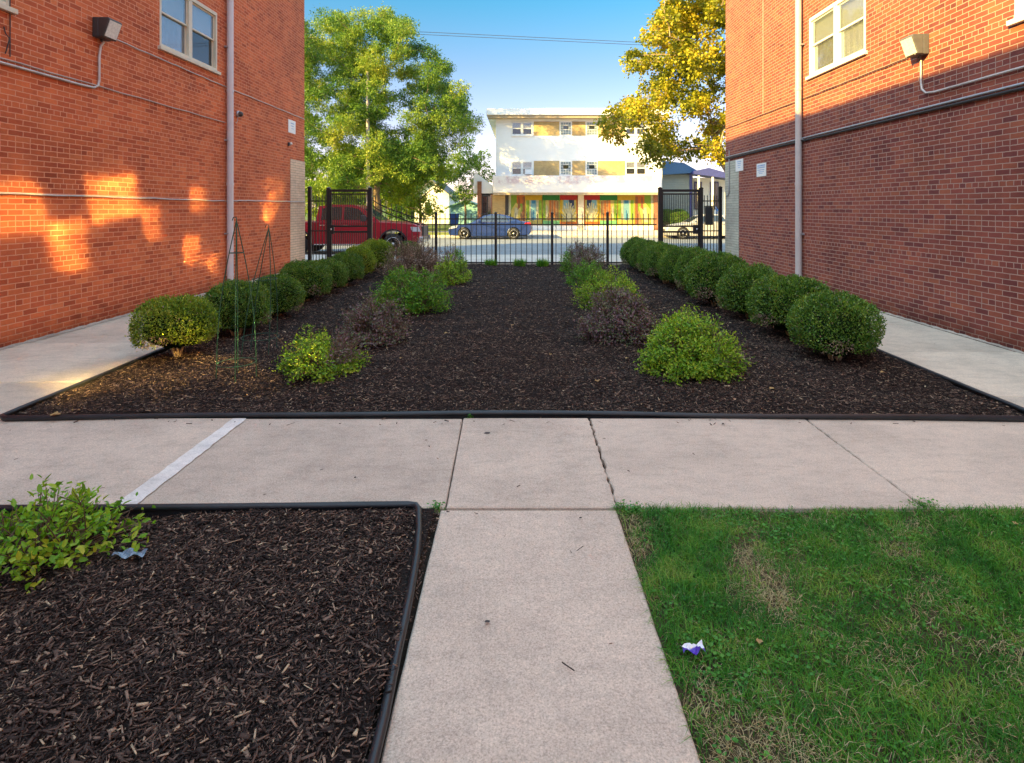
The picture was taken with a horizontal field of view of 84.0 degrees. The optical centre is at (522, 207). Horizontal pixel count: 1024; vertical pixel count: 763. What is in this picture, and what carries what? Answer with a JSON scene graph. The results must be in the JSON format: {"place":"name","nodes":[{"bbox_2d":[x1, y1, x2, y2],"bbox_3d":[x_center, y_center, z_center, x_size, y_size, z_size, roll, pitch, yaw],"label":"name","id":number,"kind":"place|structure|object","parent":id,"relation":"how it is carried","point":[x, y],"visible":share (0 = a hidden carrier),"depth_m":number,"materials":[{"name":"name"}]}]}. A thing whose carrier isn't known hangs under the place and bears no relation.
{"place":"outdoors","nodes":[
{"label":"outdoors","id":0,"kind":"place"},
{"bbox_2d":[0,273,287,413],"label":"side walk","id":1,"kind":"structure","parent":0,"point":[32,371],"depth_m":6.14,"materials":[{"name":"grey concrete"}]},
{"bbox_2d":[0,273,278,350],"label":"wall joint","id":2,"kind":"object","parent":1,"relation":"on","point":[54,334],"depth_m":7.51,"materials":[{"name":"concrete"}]},
{"bbox_2d":[307,186,372,262],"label":"iron gate","id":3,"kind":"structure","parent":1,"relation":"on","point":[329,230],"depth_m":16.18,"materials":[{"name":"black metal"}]},
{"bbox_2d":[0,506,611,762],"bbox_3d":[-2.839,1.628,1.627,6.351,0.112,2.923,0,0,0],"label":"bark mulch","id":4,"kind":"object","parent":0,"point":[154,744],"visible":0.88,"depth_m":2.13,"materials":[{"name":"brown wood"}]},
{"bbox_2d":[0,473,157,592],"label":"flowering shrub","id":5,"kind":"object","parent":4,"relation":"on","point":[23,554],"visible":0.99,"depth_m":2.64,"materials":[{"name":"green plant"}]},
{"bbox_2d":[112,548,146,558],"bbox_3d":[-1.813,1.596,2.630,0.140,0.023,0.060,0,0,0],"label":"plastic scrap","id":6,"kind":"object","parent":4,"relation":"on","point":[127,553],"visible":1,"depth_m":2.63,"materials":[{"name":"white plastic"}]},
{"bbox_2d":[65,282,612,762],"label":"soil","id":7,"kind":"structure","parent":0,"point":[415,602],"depth_m":2.36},
{"bbox_2d":[0,501,421,762],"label":"lawn edging","id":8,"kind":"object","parent":7,"relation":"on","point":[160,510],"visible":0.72,"depth_m":3.03,"materials":[{"name":"black plastic"}]},
{"bbox_2d":[345,244,377,278],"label":"boxwood shrub","id":9,"kind":"object","parent":7,"relation":"on","point":[370,260],"visible":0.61,"depth_m":13.00,"materials":[{"name":"green plant"}]},
{"bbox_2d":[423,500,445,512],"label":"weed tuft","id":10,"kind":"object","parent":7,"relation":"on","point":[437,506],"visible":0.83,"depth_m":3.10,"materials":[{"name":"green plant"}]},
{"bbox_2d":[0,345,1023,421],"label":"lawn edging","id":11,"kind":"object","parent":7,"relation":"on","point":[8,416],"visible":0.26,"depth_m":4.44,"materials":[{"name":"black plastic"}]},
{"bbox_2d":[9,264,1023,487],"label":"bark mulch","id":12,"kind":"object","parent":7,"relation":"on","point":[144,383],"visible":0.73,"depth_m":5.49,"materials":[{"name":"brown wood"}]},
{"bbox_2d":[619,235,644,267],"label":"boxwood shrub","id":13,"kind":"object","parent":7,"relation":"on","point":[624,249],"visible":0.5,"depth_m":15.02,"materials":[{"name":"green plant"}]},
{"bbox_2d":[627,239,655,271],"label":"boxwood shrub","id":14,"kind":"object","parent":7,"relation":"on","point":[635,248],"visible":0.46,"depth_m":14.27,"materials":[{"name":"green plant"}]},
{"bbox_2d":[636,240,664,275],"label":"boxwood shrub","id":15,"kind":"object","parent":7,"relation":"on","point":[640,256],"visible":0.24,"depth_m":13.36,"materials":[{"name":"green plant"}]},
{"bbox_2d":[305,209,414,219],"bbox_3d":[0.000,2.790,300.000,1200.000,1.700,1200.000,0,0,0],"label":"ground","id":16,"kind":"structure","parent":0,"point":[306,214],"depth_m":135.59,"materials":[{"name":"green plant"}]},
{"bbox_2d":[0,0,304,347],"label":"brick building","id":17,"kind":"structure","parent":16,"relation":"on","point":[138,164],"depth_m":9.04,"materials":[{"name":"red brick"}]},
{"bbox_2d":[0,0,17,14],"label":"window","id":18,"kind":"structure","parent":17,"relation":"in","point":[4,4],"depth_m":6.66,"materials":[{"name":"beige paint"}]},
{"bbox_2d":[92,17,121,41],"bbox_3d":[-5.927,-2.531,8.130,0.247,0.316,0.264,0,0,0],"label":"wall lamp","id":19,"kind":"object","parent":17,"relation":"attached to","point":[106,29],"visible":1,"depth_m":8.02,"materials":[{"name":"brown metal"}]},
{"bbox_2d":[158,0,220,74],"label":"window","id":20,"kind":"structure","parent":17,"relation":"in","point":[185,25],"depth_m":10.35,"materials":[{"name":"beige paint"}]},
{"bbox_2d":[288,119,295,133],"bbox_3d":[-6.040,-2.125,14.918,0.016,0.340,0.460,0,0,0],"label":"wall sign","id":21,"kind":"object","parent":17,"relation":"attached to","point":[291,126],"visible":1,"depth_m":14.88,"materials":[{"name":"white"}]},
{"bbox_2d":[304,3,488,213],"bbox_3d":[-10.434,-6.482,38.901,17.448,16.877,11.408,0,0,0],"label":"locust tree","id":22,"kind":"object","parent":16,"relation":"on","point":[345,163],"visible":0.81,"depth_m":36.08,"materials":[{"name":"green plant"}]},
{"bbox_2d":[593,0,725,171],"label":"maple tree","id":23,"kind":"object","parent":16,"relation":"on","point":[676,26],"visible":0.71,"depth_m":19.92,"materials":[{"name":"yellow plant"}]},
{"bbox_2d":[725,0,1023,352],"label":"brick building","id":24,"kind":"structure","parent":16,"relation":"on","point":[892,181],"depth_m":8.80,"materials":[{"name":"red brick"}]},
{"bbox_2d":[736,158,742,171],"bbox_3d":[5.640,-1.108,14.779,0.016,0.310,0.500,0,0,0],"label":"wall sign","id":25,"kind":"object","parent":24,"relation":"attached to","point":[739,164],"visible":1,"depth_m":14.75,"materials":[{"name":"white"}]},
{"bbox_2d":[757,163,765,176],"bbox_3d":[5.640,-0.895,13.421,0.016,0.310,0.520,0,0,0],"label":"wall sign","id":26,"kind":"object","parent":24,"relation":"attached to","point":[761,169],"visible":1,"depth_m":13.40,"materials":[{"name":"white"}]},
{"bbox_2d":[805,0,866,79],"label":"window","id":27,"kind":"structure","parent":24,"relation":"in","point":[834,47],"depth_m":10.23,"materials":[{"name":"white paint"}]},
{"bbox_2d":[900,34,928,58],"bbox_3d":[5.527,-2.262,8.020,0.247,0.316,0.264,0,0,0],"label":"wall lamp","id":28,"kind":"object","parent":24,"relation":"attached to","point":[915,45],"visible":1,"depth_m":7.91,"materials":[{"name":"brown metal"}]},
{"bbox_2d":[1006,0,1023,25],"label":"window","id":29,"kind":"structure","parent":24,"relation":"in","point":[1018,4],"depth_m":6.48,"materials":[{"name":"white paint"}]},
{"bbox_2d":[306,220,463,234],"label":"lawn","id":30,"kind":"structure","parent":0,"point":[441,227],"depth_m":44.86,"materials":[{"name":"green plant"}]},
{"bbox_2d":[305,141,383,219],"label":"tree","id":31,"kind":"object","parent":30,"relation":"on","point":[355,201],"visible":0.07,"depth_m":45.40,"materials":[{"name":"green plant"}]},
{"bbox_2d":[366,72,369,192],"bbox_3d":[-9.905,-3.508,36.500,0.440,10.496,0.440,0,0,0],"label":"street pole","id":32,"kind":"object","parent":30,"relation":"on","point":[367,121],"depth_m":36.41,"materials":[{"name":"grey metal"}]},
{"bbox_2d":[328,137,437,221],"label":"background tree","id":33,"kind":"object","parent":30,"relation":"on","point":[403,210],"visible":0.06,"depth_m":63.99,"materials":[{"name":"green plant"}]},
{"bbox_2d":[373,155,459,222],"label":"tree","id":34,"kind":"object","parent":30,"relation":"on","point":[416,205],"visible":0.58,"depth_m":42.03,"materials":[{"name":"green plant"}]},
{"bbox_2d":[411,180,459,223],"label":"house","id":35,"kind":"structure","parent":30,"relation":"on","point":[444,199],"depth_m":58.00,"materials":[{"name":"white"}]},
{"bbox_2d":[449,214,458,225],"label":"waste bin","id":36,"kind":"object","parent":30,"relation":"on","point":[453,220],"visible":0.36,"depth_m":49.66,"materials":[{"name":"blue plastic"}]},
{"bbox_2d":[425,135,495,223],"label":"tree","id":37,"kind":"object","parent":30,"relation":"on","point":[464,196],"visible":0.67,"depth_m":50.91,"materials":[{"name":"green plant"}]},
{"bbox_2d":[447,201,476,223],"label":"garage","id":38,"kind":"structure","parent":30,"relation":"on","point":[456,208],"depth_m":54.00,"materials":[{"name":"green"}]},
{"bbox_2d":[453,212,467,223],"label":"door","id":39,"kind":"structure","parent":38,"relation":"in","point":[462,213],"depth_m":53.93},
{"bbox_2d":[663,208,675,224],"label":"boxwood shrub","id":40,"kind":"object","parent":30,"relation":"on","point":[668,216],"visible":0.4,"depth_m":42.73,"materials":[{"name":"green plant"}]},
{"bbox_2d":[672,208,688,223],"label":"boxwood shrub","id":41,"kind":"object","parent":30,"relation":"on","point":[684,215],"visible":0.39,"depth_m":42.70,"materials":[{"name":"green plant"}]},
{"bbox_2d":[662,161,724,216],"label":"house","id":42,"kind":"structure","parent":30,"relation":"on","point":[677,175],"depth_m":45.00,"materials":[{"name":"blue"}]},
{"bbox_2d":[710,182,718,209],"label":"window","id":43,"kind":"structure","parent":42,"relation":"in","point":[716,184],"depth_m":45.69,"materials":[{"name":"glass"}]},
{"bbox_2d":[305,255,625,264],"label":"pavement","id":44,"kind":"structure","parent":0,"point":[530,258],"depth_m":18.64,"materials":[{"name":"grey concrete"}]},
{"bbox_2d":[0,418,1023,513],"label":"concrete walkway","id":45,"kind":"structure","parent":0,"point":[550,464],"depth_m":3.67,"materials":[{"name":"concrete"}]},
{"bbox_2d":[121,418,245,503],"bbox_3d":[-2.187,1.635,3.771,0.126,0.001,1.298,0,0,0],"label":"joint filler","id":46,"kind":"object","parent":45,"relation":"on","point":[150,485],"visible":0.96,"depth_m":3.61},
{"bbox_2d":[900,496,940,511],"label":"weed tuft","id":47,"kind":"object","parent":45,"relation":"on","point":[925,505],"visible":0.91,"depth_m":3.13,"materials":[{"name":"green plant"}]},
{"bbox_2d":[305,237,724,254],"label":"road","id":48,"kind":"structure","parent":0,"point":[515,246],"depth_m":27.61,"materials":[{"name":"grey asphalt"}]},
{"bbox_2d":[305,204,430,251],"bbox_3d":[-6.746,0.825,22.590,5.920,1.910,2.360,0,0,0],"label":"pickup truck","id":49,"kind":"object","parent":48,"relation":"on","point":[386,229],"visible":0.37,"depth_m":21.63,"materials":[{"name":"red paint"}]},
{"bbox_2d":[448,214,531,238],"bbox_3d":[-1.841,1.073,33.000,4.752,1.415,2.060,0,0,0],"label":"parked car","id":50,"kind":"object","parent":48,"relation":"on","point":[504,231],"visible":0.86,"depth_m":32.10,"materials":[{"name":"blue paint"}]},
{"bbox_2d":[306,235,717,236],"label":"kerb","id":51,"kind":"structure","parent":48,"relation":"on","point":[570,236],"depth_m":34.20,"materials":[{"name":"concrete"}]},
{"bbox_2d":[663,214,724,238],"bbox_3d":[10.577,1.073,33.200,4.752,1.415,2.060,0,0,0],"label":"parked car","id":52,"kind":"object","parent":48,"relation":"on","point":[690,228],"visible":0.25,"depth_m":32.31,"materials":[{"name":"beige metal"}]},
{"bbox_2d":[304,0,725,206],"label":"sky","id":53,"kind":"structure","parent":0,"point":[515,72],"materials":[{"name":"blue"}]},
{"bbox_2d":[23,264,1022,417],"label":"bed soil back","id":54,"kind":"structure","parent":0,"point":[503,281],"depth_m":5.85,"materials":[{"name":"black soil"}]},
{"bbox_2d":[125,292,221,356],"bbox_3d":[-3.762,1.267,6.207,0.883,0.705,0.906,0,0,-23],"label":"boxwood shrub","id":55,"kind":"object","parent":54,"relation":"on","point":[178,322],"visible":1,"depth_m":5.98,"materials":[{"name":"green plant"}]},
{"bbox_2d":[216,217,256,383],"bbox_3d":[-2.693,0.888,5.362,0.343,1.603,0.343,0,0,0],"label":"plant support","id":56,"kind":"object","parent":54,"relation":"on","point":[236,253],"visible":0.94,"depth_m":5.35,"materials":[{"name":"green metal"}]},
{"bbox_2d":[203,278,274,335],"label":"boxwood shrub","id":57,"kind":"object","parent":54,"relation":"on","point":[227,313],"visible":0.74,"depth_m":7.18,"materials":[{"name":"green plant"}]},
{"bbox_2d":[241,226,278,354],"bbox_3d":[-2.899,0.939,6.294,0.393,1.504,0.393,0,0,0],"label":"plant support","id":58,"kind":"object","parent":54,"relation":"on","point":[270,277],"visible":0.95,"depth_m":6.32,"materials":[{"name":"green metal"}]},
{"bbox_2d":[255,272,306,315],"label":"boxwood shrub","id":59,"kind":"object","parent":54,"relation":"on","point":[290,292],"visible":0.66,"depth_m":8.36,"materials":[{"name":"green plant"}]},
{"bbox_2d":[279,259,333,300],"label":"boxwood shrub","id":60,"kind":"object","parent":54,"relation":"on","point":[313,278],"visible":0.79,"depth_m":9.74,"materials":[{"name":"green plant"}]},
{"bbox_2d":[269,320,372,386],"bbox_3d":[-2.003,1.393,5.571,0.959,0.542,1.016,0,0,0],"label":"flowering shrub","id":61,"kind":"object","parent":54,"relation":"on","point":[322,356],"visible":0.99,"depth_m":5.48,"materials":[{"name":"green plant"}]},
{"bbox_2d":[317,257,348,293],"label":"boxwood shrub","id":62,"kind":"object","parent":54,"relation":"on","point":[340,270],"visible":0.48,"depth_m":10.83,"materials":[{"name":"green plant"}]},
{"bbox_2d":[332,251,365,285],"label":"boxwood shrub","id":63,"kind":"object","parent":54,"relation":"on","point":[354,263],"visible":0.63,"depth_m":11.86,"materials":[{"name":"green plant"}]},
{"bbox_2d":[338,290,417,350],"bbox_3d":[-1.784,1.331,6.930,1.026,0.665,1.028,0,0,0],"label":"flowering shrub","id":64,"kind":"object","parent":54,"relation":"on","point":[377,331],"visible":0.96,"depth_m":6.85,"materials":[{"name":"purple plant"}]},
{"bbox_2d":[362,237,394,271],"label":"boxwood shrub","id":65,"kind":"object","parent":54,"relation":"on","point":[378,247],"visible":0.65,"depth_m":14.28,"materials":[{"name":"green plant"}]},
{"bbox_2d":[372,235,444,276],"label":"flowering shrub","id":66,"kind":"object","parent":54,"relation":"on","point":[420,260],"visible":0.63,"depth_m":13.44,"materials":[{"name":"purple plant"}]},
{"bbox_2d":[366,265,455,316],"bbox_3d":[-1.767,1.256,9.099,1.437,0.829,1.467,0,0,0],"label":"flowering shrub","id":67,"kind":"object","parent":54,"relation":"on","point":[415,298],"visible":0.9,"depth_m":8.88,"materials":[{"name":"green plant"}]},
{"bbox_2d":[432,243,466,269],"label":"flowering shrub","id":68,"kind":"object","parent":54,"relation":"on","point":[456,255],"visible":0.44,"depth_m":14.74,"materials":[{"name":"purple plant"}]},
{"bbox_2d":[432,253,472,285],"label":"flowering shrub","id":69,"kind":"object","parent":54,"relation":"on","point":[457,276],"visible":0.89,"depth_m":12.14,"materials":[{"name":"green plant"}]},
{"bbox_2d":[483,257,497,265],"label":"grass tuft","id":70,"kind":"object","parent":54,"relation":"on","point":[490,262],"visible":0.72,"depth_m":15.81,"materials":[{"name":"green plant"}]},
{"bbox_2d":[373,196,656,264],"bbox_3d":[-0.212,0.677,16.200,8.077,2.027,0.082,0,0,0],"label":"iron fence","id":71,"kind":"object","parent":54,"relation":"on","point":[436,218],"visible":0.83,"depth_m":16.19,"materials":[{"name":"black metal"}]},
{"bbox_2d":[512,257,527,266],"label":"grass tuft","id":72,"kind":"object","parent":54,"relation":"on","point":[521,262],"visible":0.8,"depth_m":15.80,"materials":[{"name":"green plant"}]},
{"bbox_2d":[531,257,551,266],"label":"grass tuft","id":73,"kind":"object","parent":54,"relation":"on","point":[542,263],"visible":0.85,"depth_m":15.79,"materials":[{"name":"green plant"}]},
{"bbox_2d":[557,236,608,274],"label":"flowering shrub","id":74,"kind":"object","parent":54,"relation":"on","point":[581,251],"visible":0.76,"depth_m":14.30,"materials":[{"name":"brown plant"}]},
{"bbox_2d":[562,257,607,286],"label":"flowering shrub","id":75,"kind":"object","parent":54,"relation":"on","point":[584,276],"visible":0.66,"depth_m":11.94,"materials":[{"name":"green plant"}]},
{"bbox_2d":[567,265,643,309],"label":"flowering shrub","id":76,"kind":"object","parent":54,"relation":"on","point":[587,290],"visible":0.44,"depth_m":9.30,"materials":[{"name":"green plant"}]},
{"bbox_2d":[573,278,659,345],"bbox_3d":[1.162,1.273,7.050,1.114,0.818,1.098,0,0,0],"label":"flowering shrub","id":77,"kind":"object","parent":54,"relation":"on","point":[629,321],"visible":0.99,"depth_m":6.86,"materials":[{"name":"purple plant"}]},
{"bbox_2d":[643,243,675,283],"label":"boxwood shrub","id":78,"kind":"object","parent":54,"relation":"on","point":[655,251],"visible":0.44,"depth_m":12.35,"materials":[{"name":"green plant"}]},
{"bbox_2d":[655,244,687,287],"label":"boxwood shrub","id":79,"kind":"object","parent":54,"relation":"on","point":[668,258],"visible":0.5,"depth_m":11.47,"materials":[{"name":"green plant"}]},
{"bbox_2d":[625,300,756,385],"bbox_3d":[1.723,1.331,5.661,1.165,0.707,1.208,0,0,37],"label":"flowering shrub","id":80,"kind":"object","parent":54,"relation":"on","point":[693,352],"visible":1,"depth_m":5.49,"materials":[{"name":"green plant"}]},
{"bbox_2d":[673,245,710,294],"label":"boxwood shrub","id":81,"kind":"object","parent":54,"relation":"on","point":[691,252],"visible":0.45,"depth_m":10.47,"materials":[{"name":"green plant"}]},
{"bbox_2d":[681,250,747,305],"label":"boxwood shrub","id":82,"kind":"object","parent":54,"relation":"on","point":[705,274],"visible":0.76,"depth_m":9.24,"materials":[{"name":"green plant"}]},
{"bbox_2d":[713,261,777,317],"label":"boxwood shrub","id":83,"kind":"object","parent":54,"relation":"on","point":[740,276],"visible":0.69,"depth_m":8.20,"materials":[{"name":"green plant"}]},
{"bbox_2d":[744,274,831,335],"bbox_3d":[3.439,1.271,7.270,1.122,0.878,1.036,0,0,16],"label":"boxwood shrub","id":84,"kind":"object","parent":54,"relation":"on","point":[776,301],"visible":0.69,"depth_m":7.10,"materials":[{"name":"green plant"}]},
{"bbox_2d":[781,289,886,360],"bbox_3d":[3.405,1.290,6.141,1.031,0.831,0.917,0,0,0],"label":"boxwood shrub","id":85,"kind":"object","parent":54,"relation":"on","point":[839,326],"visible":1,"depth_m":5.92,"materials":[{"name":"green plant"}]},
{"bbox_2d":[415,34,636,44],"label":"overhead wire","id":86,"kind":"object","parent":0,"point":[526,39],"visible":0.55,"depth_m":40.99,"materials":[{"name":"black metal"}]},
{"bbox_2d":[397,230,663,234],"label":"pavement","id":87,"kind":"structure","parent":0,"point":[595,232],"depth_m":37.91,"materials":[{"name":"concrete"}]},
{"bbox_2d":[474,108,670,229],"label":"apartment building","id":88,"kind":"structure","parent":87,"relation":"on","point":[557,162],"depth_m":41.98,"materials":[{"name":"white paint"}]},
{"bbox_2d":[511,122,532,135],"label":"window","id":89,"kind":"structure","parent":88,"relation":"in","point":[518,128],"depth_m":41.98,"materials":[{"name":"white paint"}]},
{"bbox_2d":[511,161,532,175],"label":"window","id":90,"kind":"structure","parent":88,"relation":"in","point":[519,168],"depth_m":41.98,"materials":[{"name":"white glass"}]},
{"bbox_2d":[560,122,570,134],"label":"glass block window","id":91,"kind":"structure","parent":88,"relation":"in","point":[565,127],"depth_m":41.97,"materials":[{"name":"white glass"}]},
{"bbox_2d":[560,161,570,174],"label":"glass block window","id":92,"kind":"structure","parent":88,"relation":"in","point":[565,166],"depth_m":41.97,"materials":[{"name":"glass"}]},
{"bbox_2d":[586,122,596,134],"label":"glass block window","id":93,"kind":"structure","parent":88,"relation":"in","point":[590,128],"depth_m":41.97,"materials":[{"name":"white glass"}]},
{"bbox_2d":[586,161,596,174],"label":"glass block window","id":94,"kind":"structure","parent":88,"relation":"in","point":[591,166],"depth_m":41.97,"materials":[{"name":"clear glass"}]},
{"bbox_2d":[625,122,645,135],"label":"window","id":95,"kind":"structure","parent":88,"relation":"in","point":[635,132],"depth_m":41.98,"materials":[{"name":"white paint"}]},
{"bbox_2d":[625,161,646,175],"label":"window","id":96,"kind":"structure","parent":88,"relation":"in","point":[639,170],"depth_m":41.98,"materials":[{"name":"white paint"}]},
{"bbox_2d":[381,511,699,762],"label":"garden path","id":97,"kind":"structure","parent":0,"point":[505,684],"depth_m":2.09,"materials":[{"name":"concrete"}]},
{"bbox_2d":[430,32,701,44],"bbox_3d":[0.480,-11.982,39.998,28.787,1.186,0.033,0,0,0],"label":"overhead wire","id":98,"kind":"object","parent":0,"point":[534,37],"visible":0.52,"depth_m":39.99,"materials":[{"name":"black metal"}]},
{"bbox_2d":[615,499,1023,762],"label":"lawn","id":99,"kind":"structure","parent":0,"point":[714,661],"depth_m":2.17,"materials":[{"name":"green plant"}]},
{"bbox_2d":[614,501,653,516],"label":"weed tuft","id":100,"kind":"object","parent":99,"relation":"on","point":[626,509],"visible":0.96,"depth_m":3.08,"materials":[{"name":"green plant"}]},
{"bbox_2d":[680,640,705,654],"bbox_3d":[0.624,1.608,2.080,0.085,0.025,0.044,0,0,-6],"label":"candy wrapper","id":101,"kind":"object","parent":99,"relation":"on","point":[693,648],"visible":1,"depth_m":2.08,"materials":[{"name":"white plastic"}]},
{"bbox_2d":[627,505,1023,762],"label":"ground weeds","id":102,"kind":"object","parent":99,"relation":"on","point":[727,737],"visible":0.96,"depth_m":2.29,"materials":[{"name":"green plant"}]},
{"bbox_2d":[870,313,1023,406],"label":"side walk","id":103,"kind":"structure","parent":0,"point":[992,370],"depth_m":6.27,"materials":[{"name":"grey concrete"}]},
{"bbox_2d":[658,186,722,255],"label":"iron gate","id":104,"kind":"structure","parent":103,"relation":"on","point":[698,229],"depth_m":16.18,"materials":[{"name":"black metal"}]},
{"bbox_2d":[705,206,712,224],"bbox_3d":[5.295,0.212,16.122,0.220,0.546,0.109,0,0,0],"label":"mail box","id":105,"kind":"object","parent":104,"relation":"attached to","point":[708,215],"visible":1,"depth_m":16.08,"materials":[{"name":"black metal"}]},
{"bbox_2d":[880,311,1023,353],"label":"wall joint","id":106,"kind":"object","parent":103,"relation":"on","point":[999,345],"depth_m":7.36,"materials":[{"name":"concrete"}]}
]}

